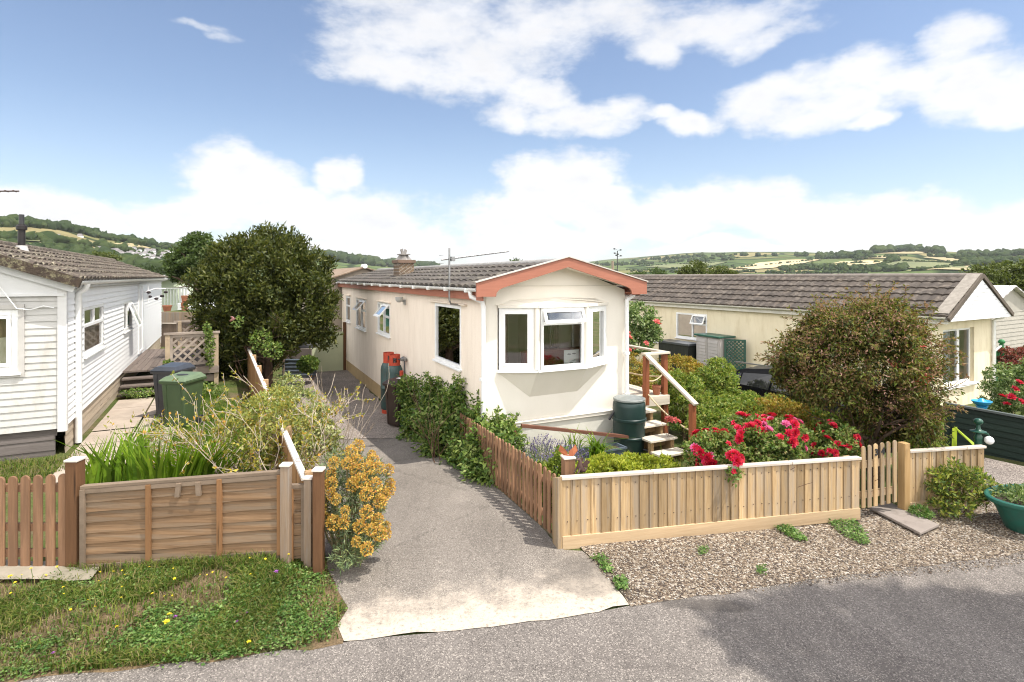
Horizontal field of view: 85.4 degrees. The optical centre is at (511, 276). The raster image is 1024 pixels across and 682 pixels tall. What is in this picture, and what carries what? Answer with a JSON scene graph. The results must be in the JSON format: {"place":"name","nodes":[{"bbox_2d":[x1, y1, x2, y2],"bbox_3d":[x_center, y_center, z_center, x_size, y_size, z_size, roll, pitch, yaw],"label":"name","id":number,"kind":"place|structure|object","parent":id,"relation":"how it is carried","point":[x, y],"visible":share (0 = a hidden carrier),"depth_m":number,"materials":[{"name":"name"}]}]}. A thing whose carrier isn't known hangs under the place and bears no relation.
{"place":"outdoors","nodes":[
{"label":"outdoors","id":0,"kind":"place"},
{"bbox_2d":[64,548,328,574],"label":"fence foot grass","id":1,"kind":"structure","parent":0,"point":[203,558],"depth_m":5.29,"materials":[{"name":"plant"}]},
{"bbox_2d":[287,408,628,640],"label":"driveway","id":2,"kind":"structure","parent":0,"point":[455,553],"depth_m":5.53,"materials":[{"name":"concrete"}]},
{"bbox_2d":[316,439,395,575],"bbox_3d":[-1.654,2.336,5.646,0.894,1.164,1.061,0,0,0],"label":"spurge","id":3,"kind":"object","parent":2,"relation":"on","point":[351,529],"visible":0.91,"depth_m":5.57,"materials":[{"name":"plant"}]},
{"bbox_2d":[0,227,1015,303],"bbox_3d":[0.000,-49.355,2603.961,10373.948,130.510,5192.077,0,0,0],"label":"hills","id":4,"kind":"structure","parent":0,"point":[750,258],"depth_m":1227.16,"materials":[{"name":"plant"}]},
{"bbox_2d":[0,214,1023,273],"bbox_3d":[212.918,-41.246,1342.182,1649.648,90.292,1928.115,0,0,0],"label":"hill woods","id":5,"kind":"object","parent":4,"relation":"on","point":[54,240],"visible":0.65,"depth_m":797.52,"materials":[{"name":"plant"}]},
{"bbox_2d":[0,333,1023,663],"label":"ground","id":6,"kind":"structure","parent":0,"point":[238,387],"depth_m":9.86,"materials":[{"name":"soil"}]},
{"bbox_2d":[0,450,83,482],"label":"edge grass","id":7,"kind":"structure","parent":6,"relation":"on","point":[32,465],"depth_m":7.86,"materials":[{"name":"plant"}]},
{"bbox_2d":[0,559,98,580],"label":"concrete strip","id":8,"kind":"object","parent":6,"relation":"on","point":[6,570],"visible":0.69,"depth_m":5.27,"materials":[{"name":"concrete"}]},
{"bbox_2d":[0,473,64,565],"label":"picket fence","id":9,"kind":"object","parent":8,"relation":"on","point":[25,526],"visible":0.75,"depth_m":5.38,"materials":[{"name":"wood"}]},
{"bbox_2d":[0,240,167,460],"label":"park home","id":10,"kind":"object","parent":6,"relation":"on","point":[80,333],"visible":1,"depth_m":8.71,"materials":[{"name":"tile"}]},
{"bbox_2d":[0,304,24,377],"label":"window","id":11,"kind":"structure","parent":10,"relation":"in","point":[12,320],"depth_m":8.34,"materials":[{"name":"white plastic"}]},
{"bbox_2d":[15,214,28,250],"bbox_3d":[-9.322,-0.790,10.544,0.260,0.780,0.260,0,0,-27],"label":"roof flue","id":12,"kind":"object","parent":10,"relation":"on","point":[21,227],"visible":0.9,"depth_m":10.50,"materials":[{"name":"grey metal"}]},
{"bbox_2d":[83,303,106,358],"bbox_3d":[-8.047,1.000,10.473,0.360,1.000,1.900,0,0,-27],"label":"window","id":13,"kind":"structure","parent":10,"relation":"in","point":[93,320],"depth_m":10.52,"materials":[{"name":"white plastic"}]},
{"bbox_2d":[123,300,142,333],"bbox_3d":[-9.870,0.995,14.174,0.631,0.930,1.550,0,0,-27],"label":"window","id":14,"kind":"structure","parent":10,"relation":"in","point":[129,308],"depth_m":14.28,"materials":[{"name":"white plastic"}]},
{"bbox_2d":[137,284,142,353],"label":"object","id":15,"kind":"structure","parent":10,"relation":"in","point":[140,286],"depth_m":16.23,"materials":[{"name":"white plastic"}]},
{"bbox_2d":[79,428,135,445],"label":"path slab","id":16,"kind":"structure","parent":6,"relation":"on","point":[101,435],"depth_m":9.50,"materials":[{"name":"concrete"}]},
{"bbox_2d":[92,416,142,430],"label":"path slab","id":17,"kind":"structure","parent":6,"relation":"on","point":[121,422],"depth_m":10.34,"materials":[{"name":"concrete"}]},
{"bbox_2d":[103,406,147,418],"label":"path slab","id":18,"kind":"structure","parent":6,"relation":"on","point":[121,412],"depth_m":11.19,"materials":[{"name":"concrete"}]},
{"bbox_2d":[112,397,153,408],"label":"path slab","id":19,"kind":"structure","parent":6,"relation":"on","point":[128,403],"depth_m":12.00,"materials":[{"name":"concrete"}]},
{"bbox_2d":[139,415,164,426],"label":"path slab","id":20,"kind":"structure","parent":6,"relation":"on","point":[145,422],"depth_m":10.52,"materials":[{"name":"concrete"}]},
{"bbox_2d":[150,362,195,416],"bbox_3d":[-6.682,2.251,10.978,0.536,1.056,0.665,0,0,7],"label":"wheelie bin","id":21,"kind":"object","parent":20,"relation":"on","point":[161,371],"visible":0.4,"depth_m":10.73,"materials":[{"name":"grey plastic"}]},
{"bbox_2d":[53,414,258,483],"bbox_3d":[-4.081,2.324,6.741,2.105,1.032,1.339,0,0,0],"label":"sword plant","id":22,"kind":"object","parent":6,"relation":"on","point":[138,465],"visible":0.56,"depth_m":6.40,"materials":[{"name":"green plant"}]},
{"bbox_2d":[118,320,219,397],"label":"deck","id":23,"kind":"structure","parent":6,"relation":"on","point":[147,360],"depth_m":13.96,"materials":[{"name":"wood"}]},
{"bbox_2d":[163,321,215,370],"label":"ivy","id":24,"kind":"object","parent":23,"relation":"attached to","point":[208,333],"visible":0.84,"depth_m":13.84,"materials":[{"name":"green plant"}]},
{"bbox_2d":[118,380,223,398],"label":"ground ivy","id":25,"kind":"object","parent":6,"relation":"on","point":[150,392],"visible":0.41,"depth_m":12.64,"materials":[{"name":"green plant"}]},
{"bbox_2d":[0,554,347,681],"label":"verge","id":26,"kind":"structure","parent":6,"relation":"on","point":[315,644],"depth_m":4.55,"materials":[{"name":"plant"}]},
{"bbox_2d":[63,456,86,566],"bbox_3d":[-4.267,2.384,5.420,0.131,1.218,0.131,0,0,0],"label":"fence post","id":27,"kind":"object","parent":26,"relation":"on","point":[74,473],"visible":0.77,"depth_m":5.36,"materials":[{"name":"wood"}]},
{"bbox_2d":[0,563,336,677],"bbox_3d":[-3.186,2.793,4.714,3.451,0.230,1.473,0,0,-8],"label":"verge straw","id":28,"kind":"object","parent":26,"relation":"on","point":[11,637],"visible":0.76,"depth_m":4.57,"materials":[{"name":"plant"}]},
{"bbox_2d":[79,469,279,571],"bbox_3d":[-3.187,2.369,5.362,1.949,0.996,0.075,0,0,0],"label":"lap panel fence","id":29,"kind":"object","parent":26,"relation":"on","point":[124,522],"visible":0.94,"depth_m":5.36,"materials":[{"name":"wood"}]},
{"bbox_2d":[279,462,292,565],"bbox_3d":[-2.183,2.329,5.360,0.101,1.046,0.101,0,0,0],"label":"fence post","id":30,"kind":"object","parent":26,"relation":"on","point":[285,508],"visible":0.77,"depth_m":5.32,"materials":[{"name":"wood"}]},
{"bbox_2d":[292,483,303,560],"bbox_3d":[-2.096,2.401,5.425,0.140,0.745,0.050,0,0,-9],"label":"narrow panel","id":31,"kind":"object","parent":26,"relation":"on","point":[298,521],"visible":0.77,"depth_m":5.41,"materials":[{"name":"wood"}]},
{"bbox_2d":[302,475,312,571],"bbox_3d":[-1.987,2.425,5.420,0.091,0.941,0.091,0,0,0],"label":"fence post","id":32,"kind":"object","parent":26,"relation":"on","point":[308,520],"visible":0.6,"depth_m":5.38,"materials":[{"name":"wood"}]},
{"bbox_2d":[311,467,325,577],"bbox_3d":[-1.868,2.385,5.360,0.106,1.067,0.106,0,0,0],"label":"fence post","id":33,"kind":"object","parent":26,"relation":"on","point":[318,519],"visible":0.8,"depth_m":5.32,"materials":[{"name":"wood"}]},
{"bbox_2d":[161,312,194,322],"bbox_3d":[-14.673,2.322,24.050,1.850,1.556,0.100,0,0,0],"label":"fence","id":34,"kind":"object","parent":6,"relation":"on","point":[169,317],"depth_m":24.00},
{"bbox_2d":[161,279,200,311],"bbox_3d":[-26.181,1.500,36.990,12.400,3.200,4.400,0,0,21],"label":"park home","id":35,"kind":"object","parent":6,"relation":"on","point":[167,283],"visible":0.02,"depth_m":34.02,"materials":[{"name":"white plastic"}]},
{"bbox_2d":[158,371,206,427],"bbox_3d":[-6.101,2.298,10.328,0.536,1.002,0.665,0,0,7],"label":"wheelie bin","id":36,"kind":"object","parent":6,"relation":"on","point":[173,392],"visible":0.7,"depth_m":10.08,"materials":[{"name":"green plastic"}]},
{"bbox_2d":[159,230,223,297],"bbox_3d":[-18.634,0.469,33.083,4.211,6.462,3.135,0,0,0],"label":"deciduous tree","id":37,"kind":"object","parent":6,"relation":"on","point":[185,252],"visible":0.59,"depth_m":32.35,"materials":[{"name":"green plant"}]},
{"bbox_2d":[161,323,222,346],"bbox_3d":[-12.996,2.470,22.095,3.700,1.260,0.070,0,0,-3],"label":"board fence","id":38,"kind":"object","parent":6,"relation":"on","point":[168,328],"visible":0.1,"depth_m":22.06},
{"bbox_2d":[147,391,272,471],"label":"lawn grass","id":39,"kind":"structure","parent":6,"relation":"on","point":[212,421],"depth_m":9.81,"materials":[{"name":"plant"}]},
{"bbox_2d":[104,364,374,497],"bbox_3d":[-3.366,1.982,7.155,3.174,1.773,3.220,0,0,0],"label":"dry shrub","id":40,"kind":"object","parent":6,"relation":"on","point":[250,419],"visible":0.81,"depth_m":7.09,"materials":[{"name":"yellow plant"}]},
{"bbox_2d":[230,315,288,389],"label":"climbing rose","id":41,"kind":"object","parent":6,"relation":"on","point":[266,346],"visible":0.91,"depth_m":14.22,"materials":[{"name":"green plant"}]},
{"bbox_2d":[177,220,343,387],"bbox_3d":[-7.042,0.936,15.859,4.645,5.135,3.886,0,0,30],"label":"evergreen tree","id":42,"kind":"object","parent":6,"relation":"on","point":[229,273],"visible":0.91,"depth_m":15.11,"materials":[{"name":"green plant"}]},
{"bbox_2d":[247,346,312,563],"bbox_3d":[-4.652,2.565,10.429,0.125,1.270,11.288,0,0,-28],"label":"divider fence","id":43,"kind":"object","parent":6,"relation":"on","point":[255,380],"visible":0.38,"depth_m":7.12,"materials":[{"name":"wood"}]},
{"bbox_2d":[180,363,388,470],"bbox_3d":[-2.981,2.163,8.327,2.338,1.763,3.016,0,0,0],"label":"variegated shrub","id":44,"kind":"object","parent":6,"relation":"on","point":[298,391],"visible":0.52,"depth_m":7.90,"materials":[{"name":"green plant"}]},
{"bbox_2d":[282,349,316,378],"bbox_3d":[-7.091,2.900,18.527,1.170,1.000,0.130,0,0,3],"label":"tin screen","id":45,"kind":"object","parent":6,"relation":"on","point":[290,366],"visible":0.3,"depth_m":18.52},
{"bbox_2d":[296,354,320,383],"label":"ivy shrub","id":46,"kind":"object","parent":6,"relation":"on","point":[308,363],"visible":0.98,"depth_m":17.35,"materials":[{"name":"green plant"}]},
{"bbox_2d":[302,264,373,348],"bbox_3d":[-7.279,1.506,24.607,4.000,3.989,7.420,0,0,-26],"label":"park home","id":47,"kind":"object","parent":6,"relation":"on","point":[341,273],"visible":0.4,"depth_m":21.12,"materials":[{"name":"white plastic"}]},
{"bbox_2d":[283,369,405,438],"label":"gravel drive","id":48,"kind":"structure","parent":6,"relation":"on","point":[346,379],"depth_m":14.64,"materials":[{"name":"gravel"}]},
{"bbox_2d":[311,322,345,371],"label":"garden gate","id":49,"kind":"structure","parent":48,"relation":"on","point":[334,359],"depth_m":19.90,"materials":[{"name":"wood"}]},
{"bbox_2d":[380,352,393,413],"bbox_3d":[-3.027,2.606,13.612,0.397,1.496,0.397,0,0,-19],"label":"gas bottle","id":50,"kind":"object","parent":48,"relation":"on","point":[384,365],"visible":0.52,"depth_m":13.46,"materials":[{"name":"red metal"}]},
{"bbox_2d":[386,354,402,379],"bbox_3d":[-2.757,2.577,13.020,0.397,1.496,0.397,0,0,-9],"label":"gas bottle","id":51,"kind":"object","parent":48,"relation":"on","point":[393,368],"visible":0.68,"depth_m":12.89,"materials":[{"name":"teal metal"}]},
{"bbox_2d":[382,376,415,426],"bbox_3d":[-2.444,2.743,12.152,0.496,1.056,0.625,0,0,36],"label":"wheelie bin","id":52,"kind":"object","parent":48,"relation":"on","point":[391,404],"visible":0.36,"depth_m":11.96,"materials":[{"name":"black plastic"}]},
{"bbox_2d":[387,371,529,489],"bbox_3d":[-1.020,2.580,9.856,1.574,2.004,4.930,0,0,-25],"label":"leafy bush","id":53,"kind":"object","parent":6,"relation":"on","point":[435,419],"visible":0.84,"depth_m":9.39,"materials":[{"name":"green plant"}]},
{"bbox_2d":[335,249,647,453],"bbox_3d":[-2.147,1.373,15.492,3.408,4.294,14.011,0,0,-26],"label":"park home","id":54,"kind":"object","parent":6,"relation":"on","point":[504,314],"visible":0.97,"depth_m":9.92,"materials":[{"name":"white plastic"}]},
{"bbox_2d":[352,298,365,331],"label":"window","id":55,"kind":"structure","parent":54,"relation":"in","point":[360,307],"depth_m":17.61,"materials":[{"name":"white plastic"}]},
{"bbox_2d":[373,302,390,338],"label":"window","id":56,"kind":"structure","parent":54,"relation":"in","point":[383,312],"depth_m":14.80,"materials":[{"name":"white plastic"}]},
{"bbox_2d":[432,303,461,371],"bbox_3d":[-1.019,1.080,10.544,0.560,1.310,1.640,0,0,-26],"label":"window","id":57,"kind":"structure","parent":54,"relation":"in","point":[447,317],"depth_m":10.45,"materials":[{"name":"white plastic"}]},
{"bbox_2d":[499,308,533,369],"bbox_3d":[0.070,1.005,9.134,0.573,1.050,0.139,0,0,-1],"label":"window","id":58,"kind":"structure","parent":54,"relation":"in","point":[503,312],"depth_m":9.07,"materials":[{"name":"white plastic"}]},
{"bbox_2d":[498,346,579,369],"bbox_3d":[0.774,1.810,10.601,1.980,0.980,0.970,0,0,-26],"label":"sofa","id":59,"kind":"object","parent":54,"relation":"in","point":[553,356],"visible":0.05,"depth_m":10.06,"materials":[{"name":"red leather"}]},
{"bbox_2d":[544,311,579,348],"bbox_3d":[1.254,1.130,11.771,0.221,1.120,2.100,0,0,-26],"label":"window pane","id":60,"kind":"structure","parent":54,"relation":"in","point":[555,336],"depth_m":12.14,"materials":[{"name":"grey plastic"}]},
{"bbox_2d":[540,307,586,369],"bbox_3d":[0.871,1.020,9.268,0.850,1.020,0.176,0,0,-26],"label":"window","id":61,"kind":"structure","parent":54,"relation":"in","point":[543,311],"depth_m":9.24,"materials":[{"name":"white plastic"}]},
{"bbox_2d":[589,305,605,364],"bbox_3d":[1.497,1.020,9.808,0.362,1.020,0.531,0,0,7],"label":"window","id":62,"kind":"structure","parent":54,"relation":"in","point":[597,314],"depth_m":9.81,"materials":[{"name":"white plastic"}]},
{"bbox_2d":[460,413,555,537],"bbox_3d":[-0.185,2.613,7.720,0.064,0.890,3.522,0,0,-23],"label":"picket fence","id":63,"kind":"object","parent":6,"relation":"on","point":[530,492],"visible":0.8,"depth_m":6.97,"materials":[{"name":"wood"}]},
{"bbox_2d":[521,444,568,508],"bbox_3d":[0.316,2.722,7.841,0.630,1.112,2.245,0,0,-22],"label":"euonymus","id":64,"kind":"object","parent":6,"relation":"on","point":[552,463],"visible":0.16,"depth_m":7.06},
{"bbox_2d":[521,434,588,461],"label":"lavender","id":65,"kind":"object","parent":6,"relation":"on","point":[542,444],"visible":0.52,"depth_m":8.88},
{"bbox_2d":[520,424,628,438],"bbox_3d":[1.120,2.583,9.238,2.044,0.414,0.060,0,0,-17],"label":"timber rail","id":66,"kind":"object","parent":6,"relation":"on","point":[571,431],"visible":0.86,"depth_m":9.18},
{"bbox_2d":[570,427,635,459],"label":"day lily","id":67,"kind":"object","parent":6,"relation":"on","point":[597,447],"visible":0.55,"depth_m":8.86,"materials":[{"name":"green plant"}]},
{"bbox_2d":[608,394,647,455],"bbox_3d":[2.017,2.623,9.746,0.679,0.995,0.600,0,0,0],"label":"water butt","id":68,"kind":"object","parent":6,"relation":"on","point":[628,415],"visible":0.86,"depth_m":9.51,"materials":[{"name":"green plastic"}]},
{"bbox_2d":[575,450,680,473],"bbox_3d":[1.355,2.619,7.319,1.652,0.714,0.990,0,0,-22],"label":"euonymus","id":69,"kind":"object","parent":6,"relation":"on","point":[603,462],"visible":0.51,"depth_m":7.16,"materials":[{"name":"green plant"}]},
{"bbox_2d":[629,351,657,389],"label":"garden shrub","id":70,"kind":"object","parent":6,"relation":"on","point":[633,378],"visible":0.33,"depth_m":13.66,"materials":[{"name":"yellow plant"}]},
{"bbox_2d":[629,299,665,379],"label":"flowering shrub","id":71,"kind":"object","parent":6,"relation":"on","point":[646,331],"visible":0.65,"depth_m":15.45,"materials":[{"name":"green plant"}]},
{"bbox_2d":[629,345,669,432],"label":"deck","id":72,"kind":"structure","parent":6,"relation":"on","point":[662,399],"depth_m":10.56,"materials":[{"name":"wood"}]},
{"bbox_2d":[642,355,698,463],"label":"steps","id":73,"kind":"structure","parent":6,"relation":"on","point":[656,439],"depth_m":9.59,"materials":[{"name":"wood"}]},
{"bbox_2d":[657,339,695,369],"bbox_3d":[6.209,2.970,20.674,0.700,1.100,1.550,0,0,-30],"label":"storage box","id":74,"kind":"object","parent":6,"relation":"on","point":[682,348],"visible":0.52,"depth_m":20.36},
{"bbox_2d":[655,353,713,386],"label":"garden shrub","id":75,"kind":"object","parent":6,"relation":"on","point":[692,365],"visible":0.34,"depth_m":13.23,"materials":[{"name":"yellow plant"}]},
{"bbox_2d":[654,368,714,437],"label":"garden shrub","id":76,"kind":"object","parent":6,"relation":"on","point":[690,384],"visible":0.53,"depth_m":11.12,"materials":[{"name":"green plant"}]},
{"bbox_2d":[675,260,715,273],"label":"deciduous tree","id":77,"kind":"object","parent":6,"relation":"on","point":[699,267],"visible":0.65,"depth_m":74.21,"materials":[{"name":"green plant"}]},
{"bbox_2d":[694,333,735,367],"bbox_3d":[7.101,2.780,19.467,0.740,1.480,1.260,0,0,-22],"label":"storage cupboard","id":78,"kind":"object","parent":6,"relation":"on","point":[709,345],"visible":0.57,"depth_m":19.21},
{"bbox_2d":[692,356,741,423],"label":"garden shrub","id":79,"kind":"object","parent":6,"relation":"on","point":[724,379],"visible":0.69,"depth_m":11.77,"materials":[{"name":"green plant"}]},
{"bbox_2d":[683,390,788,451],"bbox_3d":[3.988,2.677,10.121,2.545,1.098,1.659,0,0,-30],"label":"garden shrub","id":80,"kind":"object","parent":6,"relation":"on","point":[714,413],"visible":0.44,"depth_m":9.84,"materials":[{"name":"green plant"}]},
{"bbox_2d":[679,411,813,487],"bbox_3d":[3.026,2.415,7.064,1.888,1.258,1.255,0,0,-15],"label":"rose bush","id":81,"kind":"object","parent":6,"relation":"on","point":[756,429],"visible":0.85,"depth_m":6.92,"materials":[{"name":"green plant"}]},
{"bbox_2d":[742,392,839,452],"bbox_3d":[4.727,2.615,9.448,1.377,1.188,1.871,0,0,0],"label":"garden shrub","id":82,"kind":"object","parent":6,"relation":"on","point":[783,407],"visible":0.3,"depth_m":9.36,"materials":[{"name":"green plant"}]},
{"bbox_2d":[580,484,1023,605],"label":"gravel verge","id":83,"kind":"structure","parent":6,"relation":"on","point":[869,519],"depth_m":6.02,"materials":[{"name":"gravel"}]},
{"bbox_2d":[553,455,861,549],"bbox_3d":[2.402,2.663,6.482,4.011,1.074,0.181,0,0,-15],"label":"board fence","id":84,"kind":"object","parent":83,"relation":"on","point":[604,507],"visible":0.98,"depth_m":6.34,"materials":[{"name":"brown wood"}]},
{"bbox_2d":[859,440,896,507],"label":"picket gate","id":85,"kind":"structure","parent":84,"relation":"attached to","point":[875,462],"depth_m":7.04,"materials":[{"name":"brown wood"}]},
{"bbox_2d":[828,518,870,543],"bbox_3d":[4.024,2.997,6.598,0.392,0.080,0.804,0,0,10],"label":"weed patch","id":86,"kind":"object","parent":83,"relation":"on","point":[856,532],"visible":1,"depth_m":6.56,"materials":[{"name":"green plant"}]},
{"bbox_2d":[898,441,909,510],"bbox_3d":[5.122,2.629,7.250,0.100,0.920,0.100,0,0,-18],"label":"gate post","id":87,"kind":"object","parent":83,"relation":"on","point":[903,475],"visible":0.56,"depth_m":7.21,"materials":[{"name":"wood"}]},
{"bbox_2d":[870,501,938,534],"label":"paving slab","id":88,"kind":"structure","parent":83,"relation":"on","point":[908,520],"depth_m":6.93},
{"bbox_2d":[910,445,986,510],"bbox_3d":[5.821,2.693,7.439,1.328,0.842,0.091,0,0,-15],"label":"board fence","id":89,"kind":"object","parent":83,"relation":"on","point":[921,459],"visible":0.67,"depth_m":7.34,"materials":[{"name":"brown wood"}]},
{"bbox_2d":[923,456,1002,520],"bbox_3d":[5.804,2.728,7.172,1.032,0.785,0.793,0,0,0],"label":"nandina","id":90,"kind":"object","parent":83,"relation":"on","point":[969,479],"visible":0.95,"depth_m":7.07,"materials":[{"name":"green plant"}]},
{"bbox_2d":[969,418,993,444],"bbox_3d":[6.474,2.579,7.651,0.188,1.236,0.257,0,0,-32],"label":"lamp post","id":91,"kind":"object","parent":83,"relation":"on","point":[978,432],"visible":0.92,"depth_m":7.64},
{"bbox_2d":[984,484,1023,533],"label":"garden tub","id":92,"kind":"object","parent":83,"relation":"on","point":[1011,514],"visible":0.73,"depth_m":6.65,"materials":[{"name":"teal plastic"}]},
{"bbox_2d":[990,483,1023,504],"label":"tub flowers","id":93,"kind":"object","parent":92,"relation":"in","point":[1012,493],"visible":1,"depth_m":6.82,"materials":[{"name":"green plant"}]},
{"bbox_2d":[716,345,891,452],"bbox_3d":[6.497,2.509,12.080,2.080,2.018,3.880,0,0,-30],"label":"parked car","id":94,"kind":"object","parent":6,"relation":"on","point":[757,378],"visible":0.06,"depth_m":12.36,"materials":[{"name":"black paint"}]},
{"bbox_2d":[625,273,1013,405],"bbox_3d":[8.457,1.853,21.132,3.840,3.895,15.405,0,0,-30],"label":"park home","id":95,"kind":"object","parent":6,"relation":"on","point":[750,309],"visible":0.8,"depth_m":17.56,"materials":[{"name":"brown tile"}]},
{"bbox_2d":[675,312,706,340],"bbox_3d":[6.805,1.860,20.889,0.551,1.160,1.690,0,0,-30],"label":"window","id":96,"kind":"structure","parent":95,"relation":"in","point":[687,324],"depth_m":20.91,"materials":[{"name":"white plastic"}]},
{"bbox_2d":[724,339,745,369],"bbox_3d":[7.522,2.625,18.707,0.680,1.010,0.050,0,0,20],"label":"trellis","id":97,"kind":"object","parent":95,"relation":"attached to","point":[743,349],"visible":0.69,"depth_m":18.69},
{"bbox_2d":[943,327,978,390],"bbox_3d":[11.721,2.100,14.829,2.000,1.600,0.580,0,0,-30],"label":"window","id":98,"kind":"structure","parent":95,"relation":"in","point":[951,332],"depth_m":14.89,"materials":[{"name":"white plastic"}]},
{"bbox_2d":[806,418,878,491],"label":"rose bush","id":99,"kind":"object","parent":6,"relation":"on","point":[845,442],"visible":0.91,"depth_m":7.32,"materials":[{"name":"green plant"}]},
{"bbox_2d":[754,281,975,488],"bbox_3d":[5.060,1.632,8.104,2.614,3.177,2.369,0,0,-29],"label":"fuchsia tree","id":100,"kind":"object","parent":6,"relation":"on","point":[823,340],"visible":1,"depth_m":7.67,"materials":[{"name":"green plant"}]},
{"bbox_2d":[799,408,949,454],"bbox_3d":[5.645,2.664,8.920,2.200,1.045,1.334,0,0,11],"label":"garden shrub","id":101,"kind":"object","parent":6,"relation":"on","point":[828,416],"visible":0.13,"depth_m":8.75,"materials":[{"name":"green plant"}]},
{"bbox_2d":[944,402,1023,461],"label":"panel fence","id":102,"kind":"object","parent":6,"relation":"on","point":[1004,431],"visible":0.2,"depth_m":9.75,"materials":[{"name":"wood"}]},
{"bbox_2d":[958,259,1023,290],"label":"deciduous tree","id":103,"kind":"object","parent":6,"relation":"on","point":[1000,273],"visible":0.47,"depth_m":58.88,"materials":[{"name":"green plant"}]},
{"bbox_2d":[976,356,1023,415],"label":"rose hedge","id":104,"kind":"object","parent":6,"relation":"on","point":[1010,400],"visible":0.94,"depth_m":12.21,"materials":[{"name":"green plant"}]},
{"bbox_2d":[984,458,1023,484],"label":"side drive","id":105,"kind":"structure","parent":6,"relation":"on","point":[1002,472],"depth_m":8.87,"materials":[{"name":"gravel"}]},
{"bbox_2d":[992,285,1023,359],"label":"park home","id":106,"kind":"object","parent":6,"relation":"on","point":[1010,331],"visible":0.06,"depth_m":21.96,"materials":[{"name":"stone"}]},
{"bbox_2d":[996,345,1023,388],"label":"rose hedge","id":107,"kind":"object","parent":6,"relation":"on","point":[1010,354],"visible":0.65,"depth_m":16.38,"materials":[{"name":"red plant"}]},
{"bbox_2d":[0,0,1023,264],"label":"sky","id":108,"kind":"structure","parent":0,"point":[584,130],"materials":[{"name":"blue"}]},
{"bbox_2d":[17,552,1023,681],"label":"road","id":109,"kind":"structure","parent":0,"point":[955,625],"depth_m":4.41,"materials":[{"name":"asphalt"}]},
{"bbox_2d":[739,259,817,268],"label":"field","id":110,"kind":"structure","parent":0,"point":[760,265],"depth_m":1131.77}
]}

